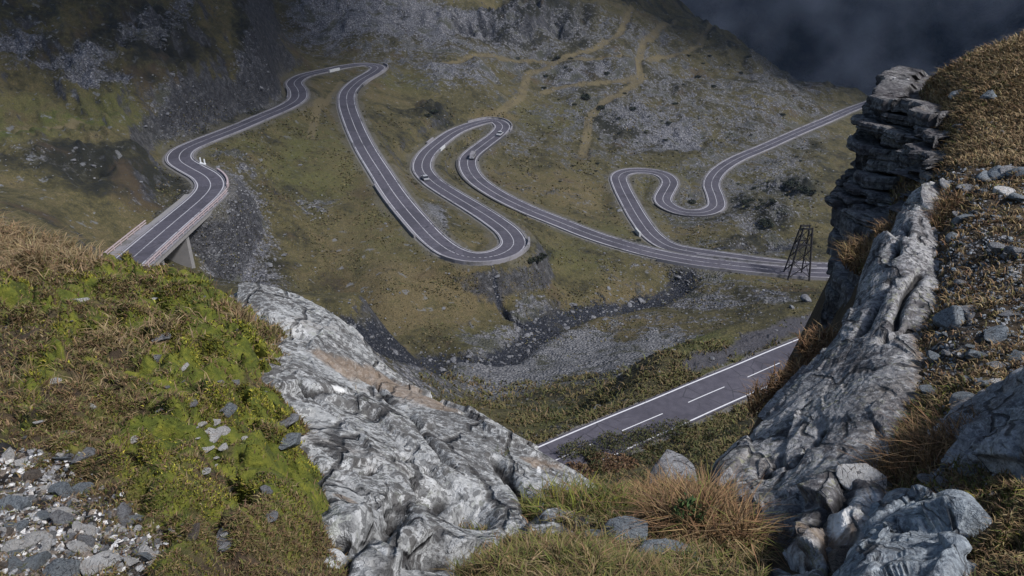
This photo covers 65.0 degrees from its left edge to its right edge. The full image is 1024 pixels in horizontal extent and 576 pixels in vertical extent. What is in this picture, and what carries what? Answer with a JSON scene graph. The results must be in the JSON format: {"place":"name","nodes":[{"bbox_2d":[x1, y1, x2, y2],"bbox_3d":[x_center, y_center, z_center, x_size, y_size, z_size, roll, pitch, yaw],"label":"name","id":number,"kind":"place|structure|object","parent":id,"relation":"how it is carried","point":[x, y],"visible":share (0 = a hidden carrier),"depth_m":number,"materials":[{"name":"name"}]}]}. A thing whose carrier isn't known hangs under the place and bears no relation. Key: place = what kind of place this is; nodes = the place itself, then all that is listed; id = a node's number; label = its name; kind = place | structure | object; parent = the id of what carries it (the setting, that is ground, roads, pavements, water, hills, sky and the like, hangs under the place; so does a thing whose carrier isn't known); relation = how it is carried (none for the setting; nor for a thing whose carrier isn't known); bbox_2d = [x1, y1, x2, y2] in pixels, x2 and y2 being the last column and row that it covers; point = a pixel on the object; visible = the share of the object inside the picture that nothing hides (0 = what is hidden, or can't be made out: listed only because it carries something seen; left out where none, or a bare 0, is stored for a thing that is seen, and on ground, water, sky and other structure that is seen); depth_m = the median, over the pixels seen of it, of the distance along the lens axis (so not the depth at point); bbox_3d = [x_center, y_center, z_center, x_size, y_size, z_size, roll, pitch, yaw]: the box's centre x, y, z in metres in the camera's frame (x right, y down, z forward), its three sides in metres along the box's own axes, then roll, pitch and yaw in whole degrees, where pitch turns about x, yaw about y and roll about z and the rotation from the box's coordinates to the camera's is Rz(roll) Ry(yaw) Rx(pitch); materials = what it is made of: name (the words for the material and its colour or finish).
{"place":"outdoors","nodes":[
{"label":"outdoors","id":0,"kind":"place"},
{"bbox_2d":[0,0,867,490],"bbox_3d":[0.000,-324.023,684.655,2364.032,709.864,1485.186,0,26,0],"label":"valley terrain","id":1,"kind":"structure","parent":0,"point":[58,190],"depth_m":243.37,"materials":[{"name":"green plant"}]},
{"bbox_2d":[104,188,228,268],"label":"road bridge","id":2,"kind":"structure","parent":1,"relation":"on","point":[176,248],"depth_m":163.28,"materials":[{"name":"concrete"}]},
{"bbox_2d":[374,184,415,237],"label":"parapet","id":3,"kind":"structure","parent":1,"relation":"on","point":[406,227],"depth_m":218.43,"materials":[{"name":"concrete"}]},
{"bbox_2d":[1,0,844,232],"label":"scree","id":4,"kind":"structure","parent":1,"relation":"on","point":[448,97],"depth_m":365.92,"materials":[{"name":"gravel"}]},
{"bbox_2d":[440,237,529,265],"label":"parapet","id":5,"kind":"structure","parent":1,"relation":"on","point":[489,262],"depth_m":195.35,"materials":[{"name":"concrete"}]},
{"bbox_2d":[160,185,821,417],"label":"scree","id":6,"kind":"structure","parent":1,"relation":"on","point":[699,243],"depth_m":191.87,"materials":[{"name":"stone"}]},
{"bbox_2d":[456,160,527,216],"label":"retaining wall","id":7,"kind":"structure","parent":1,"relation":"on","point":[479,191],"depth_m":270.34,"materials":[{"name":"concrete"}]},
{"bbox_2d":[556,442,580,460],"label":"bush","id":8,"kind":"object","parent":1,"relation":"on","point":[566,451],"visible":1,"depth_m":78.45,"materials":[{"name":"green plant"}]},
{"bbox_2d":[565,460,594,478],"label":"bush","id":9,"kind":"object","parent":1,"relation":"on","point":[578,465],"visible":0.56,"depth_m":76.46,"materials":[{"name":"brown plant"}]},
{"bbox_2d":[418,335,783,488],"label":"grass","id":10,"kind":"structure","parent":1,"relation":"on","point":[697,432],"depth_m":96.14,"materials":[{"name":"green plant"}]},
{"bbox_2d":[584,450,617,471],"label":"bush","id":11,"kind":"object","parent":1,"relation":"on","point":[600,454],"visible":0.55,"depth_m":77.72,"materials":[{"name":"green plant"}]},
{"bbox_2d":[593,430,620,451],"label":"bush","id":12,"kind":"object","parent":1,"relation":"on","point":[608,443],"visible":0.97,"depth_m":80.15,"materials":[{"name":"green plant"}]},
{"bbox_2d":[601,428,628,451],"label":"bush","id":13,"kind":"object","parent":1,"relation":"on","point":[617,436],"visible":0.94,"depth_m":79.98,"materials":[{"name":"green plant"}]},
{"bbox_2d":[601,451,639,474],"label":"bush","id":14,"kind":"object","parent":1,"relation":"on","point":[617,466],"visible":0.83,"depth_m":65.37,"materials":[{"name":"brown plant"}]},
{"bbox_2d":[618,442,642,458],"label":"bush","id":15,"kind":"object","parent":1,"relation":"on","point":[630,449],"visible":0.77,"depth_m":79.05,"materials":[{"name":"green plant"}]},
{"bbox_2d":[630,429,657,446],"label":"bush","id":16,"kind":"object","parent":1,"relation":"on","point":[642,440],"visible":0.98,"depth_m":81.00,"materials":[{"name":"green plant"}]},
{"bbox_2d":[637,450,661,464],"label":"bush","id":17,"kind":"object","parent":1,"relation":"on","point":[650,453],"visible":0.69,"depth_m":66.71,"materials":[{"name":"green plant"}]},
{"bbox_2d":[644,420,669,438],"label":"bush","id":18,"kind":"object","parent":1,"relation":"on","point":[660,430],"visible":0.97,"depth_m":82.56,"materials":[{"name":"green plant"}]},
{"bbox_2d":[667,424,686,442],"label":"bush","id":19,"kind":"object","parent":1,"relation":"on","point":[677,431],"visible":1,"depth_m":82.13,"materials":[{"name":"green plant"}]},
{"bbox_2d":[654,203,720,217],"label":"retaining wall","id":20,"kind":"structure","parent":1,"relation":"on","point":[667,211],"depth_m":291.86,"materials":[{"name":"concrete"}]},
{"bbox_2d":[691,446,710,458],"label":"bush","id":21,"kind":"object","parent":1,"relation":"on","point":[699,450],"visible":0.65,"depth_m":59.41,"materials":[{"name":"green plant"}]},
{"bbox_2d":[657,258,827,280],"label":"parapet","id":22,"kind":"structure","parent":1,"relation":"on","point":[737,271],"depth_m":229.16,"materials":[{"name":"concrete"}]},
{"bbox_2d":[696,254,816,266],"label":"parapet","id":23,"kind":"structure","parent":1,"relation":"on","point":[745,260],"depth_m":236.28,"materials":[{"name":"concrete"}]},
{"bbox_2d":[783,224,813,280],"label":"timber pylon","id":24,"kind":"object","parent":1,"relation":"on","point":[803,245],"visible":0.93,"depth_m":225.20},
{"bbox_2d":[115,63,829,276],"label":"road","id":25,"kind":"structure","parent":0,"point":[162,238],"depth_m":237.24,"materials":[{"name":"grey asphalt"}]},
{"bbox_2d":[116,63,824,272],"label":"road marking","id":26,"kind":"object","parent":25,"relation":"on","point":[391,189],"visible":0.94,"depth_m":239.39,"materials":[{"name":"white paint"}]},
{"bbox_2d":[115,63,828,278],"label":"kerb","id":27,"kind":"structure","parent":25,"relation":"on","point":[423,243],"depth_m":244.13,"materials":[{"name":"concrete"}]},
{"bbox_2d":[0,40,1023,575],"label":"ground","id":28,"kind":"structure","parent":0,"point":[256,462],"depth_m":3.73,"materials":[{"name":"green plant"}]},
{"bbox_2d":[1,538,25,551],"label":"stone","id":29,"kind":"object","parent":28,"relation":"on","point":[12,544],"visible":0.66,"depth_m":2.13,"materials":[{"name":"white stone"}]},
{"bbox_2d":[0,495,31,509],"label":"stone","id":30,"kind":"object","parent":28,"relation":"on","point":[14,501],"visible":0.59,"depth_m":2.33,"materials":[{"name":"stone"}]},
{"bbox_2d":[7,556,26,570],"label":"stone","id":31,"kind":"object","parent":28,"relation":"on","point":[14,562],"visible":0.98,"depth_m":2.03,"materials":[{"name":"stone"}]},
{"bbox_2d":[22,531,46,547],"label":"stone","id":32,"kind":"object","parent":28,"relation":"on","point":[32,538],"visible":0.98,"depth_m":2.16,"materials":[{"name":"white stone"}]},
{"bbox_2d":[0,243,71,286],"bbox_3d":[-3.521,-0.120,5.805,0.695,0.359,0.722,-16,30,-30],"label":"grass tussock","id":33,"kind":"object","parent":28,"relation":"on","point":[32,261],"depth_m":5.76,"materials":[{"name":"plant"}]},
{"bbox_2d":[23,551,51,571],"bbox_3d":[-1.234,0.711,2.081,0.077,0.050,0.072,-37,-7,-4],"label":"stone","id":34,"kind":"object","parent":28,"relation":"on","point":[37,561],"visible":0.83,"depth_m":2.06,"materials":[{"name":"stone"}]},
{"bbox_2d":[40,533,52,550],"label":"stone","id":35,"kind":"object","parent":28,"relation":"on","point":[46,541],"visible":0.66,"depth_m":2.16,"materials":[{"name":"white stone"}]},
{"bbox_2d":[0,206,117,283],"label":"grass","id":36,"kind":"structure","parent":28,"relation":"on","point":[16,232],"depth_m":5.91,"materials":[{"name":"plant"}]},
{"bbox_2d":[47,481,74,497],"bbox_3d":[-1.430,0.649,2.548,0.074,0.069,0.050,10,28,19],"label":"stone","id":37,"kind":"object","parent":28,"relation":"on","point":[59,488],"visible":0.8,"depth_m":2.53,"materials":[{"name":"stone"}]},
{"bbox_2d":[49,509,74,525],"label":"stone","id":38,"kind":"object","parent":28,"relation":"on","point":[58,517],"visible":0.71,"depth_m":2.29,"materials":[{"name":"stone"}]},
{"bbox_2d":[27,250,129,284],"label":"grass tussock","id":39,"kind":"object","parent":28,"relation":"on","point":[107,259],"depth_m":5.79,"materials":[{"name":"plant"}]},
{"bbox_2d":[66,540,92,552],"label":"stone","id":40,"kind":"object","parent":28,"relation":"on","point":[75,546],"visible":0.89,"depth_m":2.20,"materials":[{"name":"white stone"}]},
{"bbox_2d":[71,482,93,493],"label":"stone","id":41,"kind":"object","parent":28,"relation":"on","point":[78,487],"visible":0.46,"depth_m":2.62,"materials":[{"name":"stone"}]},
{"bbox_2d":[71,447,95,462],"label":"stone","id":42,"kind":"object","parent":28,"relation":"on","point":[86,450],"visible":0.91,"depth_m":2.73,"materials":[{"name":"stone"}]},
{"bbox_2d":[81,524,95,536],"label":"stone","id":43,"kind":"object","parent":28,"relation":"on","point":[87,529],"visible":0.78,"depth_m":2.27,"materials":[{"name":"white stone"}]},
{"bbox_2d":[0,448,182,575],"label":"gravel","id":44,"kind":"structure","parent":28,"relation":"on","point":[57,467],"depth_m":2.30,"materials":[{"name":"gravel"}]},
{"bbox_2d":[23,469,42,480],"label":"stone","id":45,"kind":"object","parent":44,"relation":"on","point":[32,474],"visible":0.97,"depth_m":2.65,"materials":[{"name":"stone"}]},
{"bbox_2d":[41,558,80,575],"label":"stone","id":46,"kind":"object","parent":44,"relation":"on","point":[61,567],"visible":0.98,"depth_m":2.05,"materials":[{"name":"stone"}]},
{"bbox_2d":[79,550,122,575],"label":"stone","id":47,"kind":"object","parent":28,"relation":"on","point":[94,563],"visible":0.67,"depth_m":2.09,"materials":[{"name":"white stone"}]},
{"bbox_2d":[116,502,132,518],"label":"stone","id":48,"kind":"object","parent":28,"relation":"on","point":[124,510],"visible":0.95,"depth_m":2.44,"materials":[{"name":"stone"}]},
{"bbox_2d":[138,544,156,565],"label":"stone","id":49,"kind":"object","parent":28,"relation":"on","point":[145,548],"visible":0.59,"depth_m":2.14,"materials":[{"name":"white stone"}]},
{"bbox_2d":[76,307,221,362],"bbox_3d":[-1.966,0.356,4.417,0.718,0.488,0.682,-14,29,-26],"label":"grass tussock","id":50,"kind":"object","parent":28,"relation":"on","point":[142,340],"depth_m":4.42,"materials":[{"name":"plant"}]},
{"bbox_2d":[0,252,325,575],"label":"moss","id":51,"kind":"object","parent":28,"relation":"on","point":[216,391],"visible":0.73,"depth_m":3.65,"materials":[{"name":"green plant"}]},
{"bbox_2d":[223,402,237,417],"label":"stone","id":52,"kind":"object","parent":51,"relation":"on","point":[231,409],"visible":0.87,"depth_m":3.65,"materials":[{"name":"stone"}]},
{"bbox_2d":[0,223,349,575],"bbox_3d":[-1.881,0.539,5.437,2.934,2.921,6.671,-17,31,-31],"label":"grass","id":53,"kind":"structure","parent":28,"relation":"on","point":[80,429],"depth_m":2.96,"materials":[{"name":"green plant"}]},
{"bbox_2d":[186,523,199,540],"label":"stone","id":54,"kind":"object","parent":28,"relation":"on","point":[196,528],"visible":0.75,"depth_m":2.27,"materials":[{"name":"stone"}]},
{"bbox_2d":[205,427,222,442],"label":"stone","id":55,"kind":"object","parent":28,"relation":"on","point":[215,434],"visible":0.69,"depth_m":3.10,"materials":[{"name":"white stone"}]},
{"bbox_2d":[215,527,232,551],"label":"stone","id":56,"kind":"object","parent":28,"relation":"on","point":[225,544],"visible":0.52,"depth_m":2.31,"materials":[{"name":"stone"}]},
{"bbox_2d":[199,297,301,344],"bbox_3d":[-1.852,0.302,5.815,0.752,0.653,0.734,0,26,0],"label":"grass tussock","id":57,"kind":"object","parent":28,"relation":"on","point":[238,308],"depth_m":5.79,"materials":[{"name":"plant"}]},
{"bbox_2d":[219,300,294,351],"bbox_3d":[-1.778,0.367,5.840,0.666,0.676,0.707,-8,27,-16],"label":"grass tussock","id":58,"kind":"object","parent":28,"relation":"on","point":[258,323],"depth_m":5.79,"materials":[{"name":"plant"}]},
{"bbox_2d":[277,413,298,427],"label":"stone","id":59,"kind":"object","parent":28,"relation":"on","point":[293,418],"visible":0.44,"depth_m":4.08,"materials":[{"name":"stone"}]},
{"bbox_2d":[278,432,301,449],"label":"stone","id":60,"kind":"object","parent":28,"relation":"on","point":[292,439],"visible":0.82,"depth_m":3.58,"materials":[{"name":"stone"}]},
{"bbox_2d":[230,282,600,575],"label":"rock slab","id":61,"kind":"object","parent":28,"relation":"on","point":[415,473],"visible":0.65,"depth_m":4.53,"materials":[{"name":"grey stone"}]},
{"bbox_2d":[433,532,538,575],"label":"grass tussock","id":62,"kind":"object","parent":28,"relation":"on","point":[492,564],"depth_m":2.96,"materials":[{"name":"plant"}]},
{"bbox_2d":[448,531,559,575],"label":"grass tussock","id":63,"kind":"object","parent":28,"relation":"on","point":[493,556],"depth_m":3.00,"materials":[{"name":"plant"}]},
{"bbox_2d":[486,517,588,550],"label":"grass tussock","id":64,"kind":"object","parent":28,"relation":"on","point":[532,531],"depth_m":3.40,"materials":[{"name":"plant"}]},
{"bbox_2d":[494,528,606,575],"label":"grass tussock","id":65,"kind":"object","parent":28,"relation":"on","point":[541,554],"depth_m":2.98,"materials":[{"name":"plant"}]},
{"bbox_2d":[521,523,630,552],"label":"grass tussock","id":66,"kind":"object","parent":28,"relation":"on","point":[580,537],"depth_m":3.29,"materials":[{"name":"plant"}]},
{"bbox_2d":[509,467,653,521],"bbox_3d":[0.350,1.159,4.314,0.877,0.511,0.871,0,26,0],"label":"grass tussock","id":67,"kind":"object","parent":28,"relation":"on","point":[583,492],"depth_m":4.23,"materials":[{"name":"plant"}]},
{"bbox_2d":[535,534,656,575],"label":"grass tussock","id":68,"kind":"object","parent":28,"relation":"on","point":[576,563],"depth_m":2.92,"materials":[{"name":"plant"}]},
{"bbox_2d":[445,469,781,575],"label":"grass","id":69,"kind":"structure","parent":28,"relation":"on","point":[706,559],"depth_m":3.23,"materials":[{"name":"plant"}]},
{"bbox_2d":[602,516,647,546],"bbox_3d":[0.510,1.100,3.582,0.209,0.122,0.196,-1,41,33],"label":"stone","id":70,"kind":"object","parent":28,"relation":"on","point":[619,522],"visible":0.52,"depth_m":3.56,"materials":[{"name":"stone"}]},
{"bbox_2d":[579,536,692,575],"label":"grass tussock","id":71,"kind":"object","parent":28,"relation":"on","point":[630,557],"depth_m":3.00,"materials":[{"name":"plant"}]},
{"bbox_2d":[597,463,719,510],"bbox_3d":[0.812,1.203,4.503,0.823,0.503,0.761,0,26,0],"label":"grass tussock","id":72,"kind":"object","parent":28,"relation":"on","point":[643,488],"depth_m":4.52,"materials":[{"name":"plant"}]},
{"bbox_2d":[636,538,703,561],"bbox_3d":[0.670,1.149,3.381,0.306,0.144,0.223,10,22,14],"label":"stone","id":73,"kind":"object","parent":28,"relation":"on","point":[654,542],"visible":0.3,"depth_m":3.40,"materials":[{"name":"stone"}]},
{"bbox_2d":[649,449,696,485],"bbox_3d":[1.020,1.211,5.019,0.328,0.159,0.482,6,36,-18],"label":"stone","id":74,"kind":"object","parent":28,"relation":"on","point":[674,459],"visible":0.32,"depth_m":5.04,"materials":[{"name":"stone"}]},
{"bbox_2d":[671,492,706,534],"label":"leafy plant","id":75,"kind":"object","parent":28,"relation":"on","point":[688,502],"visible":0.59,"depth_m":3.59,"materials":[{"name":"green plant"}]},
{"bbox_2d":[601,450,803,574],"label":"grass tussock","id":76,"kind":"object","parent":28,"relation":"on","point":[723,518],"depth_m":3.67,"materials":[{"name":"plant"}]},
{"bbox_2d":[709,66,955,575],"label":"rock crag","id":77,"kind":"structure","parent":28,"relation":"on","point":[815,411],"depth_m":6.40,"materials":[{"name":"grey stone"}]},
{"bbox_2d":[739,375,781,421],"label":"grass tussock","id":78,"kind":"object","parent":77,"relation":"on","point":[757,404],"depth_m":7.25,"materials":[{"name":"plant"}]},
{"bbox_2d":[761,358,810,400],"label":"grass tussock","id":79,"kind":"object","parent":77,"relation":"on","point":[785,374],"depth_m":7.31,"materials":[{"name":"plant"}]},
{"bbox_2d":[775,348,810,370],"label":"grass tussock","id":80,"kind":"object","parent":77,"relation":"on","point":[796,360],"depth_m":7.88,"materials":[{"name":"plant"}]},
{"bbox_2d":[783,321,841,360],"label":"grass tussock","id":81,"kind":"object","parent":77,"relation":"on","point":[815,349],"depth_m":7.64,"materials":[{"name":"plant"}]},
{"bbox_2d":[835,463,886,489],"bbox_3d":[1.634,0.902,3.761,0.215,0.108,0.163,-2,26,-4],"label":"stone","id":82,"kind":"object","parent":77,"relation":"on","point":[847,475],"visible":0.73,"depth_m":3.74,"materials":[{"name":"white stone"}]},
{"bbox_2d":[834,202,951,275],"bbox_3d":[4.420,-0.675,9.371,1.426,0.903,1.450,-7,27,-14],"label":"grass tussock","id":83,"kind":"object","parent":77,"relation":"on","point":[855,254],"depth_m":9.50,"materials":[{"name":"plant"}]},
{"bbox_2d":[838,399,981,486],"bbox_3d":[2.019,0.809,3.854,0.852,0.617,0.895,0,26,0],"label":"grass tussock","id":84,"kind":"object","parent":77,"relation":"on","point":[920,445],"depth_m":3.85,"materials":[{"name":"plant"}]},
{"bbox_2d":[869,188,967,237],"bbox_3d":[4.696,-0.861,9.301,1.145,0.729,1.162,13,29,26],"label":"grass tussock","id":85,"kind":"object","parent":77,"relation":"on","point":[888,227],"depth_m":9.18,"materials":[{"name":"plant"}]},
{"bbox_2d":[916,28,1023,169],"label":"grass","id":86,"kind":"structure","parent":77,"relation":"on","point":[1002,57],"depth_m":11.88,"materials":[{"name":"plant"}]},
{"bbox_2d":[828,545,851,574],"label":"stone","id":87,"kind":"object","parent":28,"relation":"on","point":[836,557],"visible":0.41,"depth_m":2.98,"materials":[{"name":"stone"}]},
{"bbox_2d":[832,484,991,575],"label":"boulder","id":88,"kind":"object","parent":28,"relation":"on","point":[916,530],"visible":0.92,"depth_m":2.62,"materials":[{"name":"grey stone"}]},
{"bbox_2d":[933,305,965,329],"bbox_3d":[3.352,0.233,6.151,0.243,0.203,0.241,19,32,34],"label":"stone","id":89,"kind":"object","parent":28,"relation":"on","point":[952,315],"visible":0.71,"depth_m":6.10,"materials":[{"name":"stone"}]},
{"bbox_2d":[877,37,1023,575],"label":"grass","id":90,"kind":"structure","parent":28,"relation":"on","point":[994,354],"depth_m":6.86,"materials":[{"name":"plant"}]},
{"bbox_2d":[949,391,974,405],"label":"stone","id":91,"kind":"object","parent":28,"relation":"on","point":[956,395],"visible":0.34,"depth_m":4.48,"materials":[{"name":"stone"}]},
{"bbox_2d":[951,213,974,224],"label":"stone","id":92,"kind":"object","parent":28,"relation":"on","point":[959,219],"visible":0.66,"depth_m":8.53,"materials":[{"name":"stone"}]},
{"bbox_2d":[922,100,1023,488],"bbox_3d":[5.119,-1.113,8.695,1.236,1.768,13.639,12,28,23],"label":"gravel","id":93,"kind":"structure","parent":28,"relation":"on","point":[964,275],"depth_m":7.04,"materials":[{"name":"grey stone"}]},
{"bbox_2d":[927,366,1023,482],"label":"boulder","id":94,"kind":"object","parent":28,"relation":"on","point":[993,437],"visible":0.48,"depth_m":3.50,"materials":[{"name":"grey stone"}]},
{"bbox_2d":[964,349,990,358],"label":"stone","id":95,"kind":"object","parent":28,"relation":"on","point":[974,353],"visible":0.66,"depth_m":5.17,"materials":[{"name":"stone"}]},
{"bbox_2d":[987,165,1005,180],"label":"stone","id":96,"kind":"object","parent":28,"relation":"on","point":[992,172],"visible":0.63,"depth_m":9.23,"materials":[{"name":"stone"}]},
{"bbox_2d":[988,242,1007,252],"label":"stone","id":97,"kind":"object","parent":28,"relation":"on","point":[997,246],"visible":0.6,"depth_m":7.31,"materials":[{"name":"stone"}]},
{"bbox_2d":[984,325,1013,342],"bbox_3d":[3.320,0.313,5.521,0.207,0.072,0.281,3,26,6],"label":"stone","id":98,"kind":"object","parent":28,"relation":"on","point":[995,334],"visible":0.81,"depth_m":5.48,"materials":[{"name":"stone"}]},
{"bbox_2d":[993,185,1016,195],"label":"stone","id":99,"kind":"object","parent":28,"relation":"on","point":[1000,190],"visible":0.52,"depth_m":8.70,"materials":[{"name":"white stone"}]},
{"bbox_2d":[1003,246,1023,256],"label":"stone","id":100,"kind":"object","parent":28,"relation":"on","point":[1012,250],"visible":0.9,"depth_m":7.09,"materials":[{"name":"stone"}]},
{"bbox_2d":[1005,167,1023,177],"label":"stone","id":101,"kind":"object","parent":28,"relation":"on","point":[1019,172],"visible":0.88,"depth_m":9.02,"materials":[{"name":"stone"}]},
{"bbox_2d":[538,338,797,471],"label":"road","id":102,"kind":"structure","parent":0,"point":[673,404],"depth_m":88.00,"materials":[{"name":"asphalt"}]},
{"bbox_2d":[538,339,797,463],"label":"road marking","id":103,"kind":"object","parent":102,"relation":"on","point":[667,393],"visible":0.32,"depth_m":87.99,"materials":[{"name":"white paint"}]},
{"bbox_2d":[610,101,865,266],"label":"road","id":104,"kind":"structure","parent":0,"point":[659,198],"depth_m":308.17,"materials":[{"name":"asphalt"}]},
{"bbox_2d":[611,104,861,267],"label":"road marking","id":105,"kind":"object","parent":104,"relation":"on","point":[705,190],"visible":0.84,"depth_m":310.35,"materials":[{"name":"white paint"}]},
{"bbox_2d":[610,101,864,262],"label":"kerb","id":106,"kind":"structure","parent":104,"relation":"on","point":[705,192],"depth_m":316.05,"materials":[{"name":"concrete"}]},
{"bbox_2d":[680,0,1023,95],"bbox_3d":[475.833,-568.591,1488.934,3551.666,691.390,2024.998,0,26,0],"label":"sky","id":107,"kind":"structure","parent":0,"point":[860,45],"depth_m":1360.35,"materials":[{"name":"grey"}]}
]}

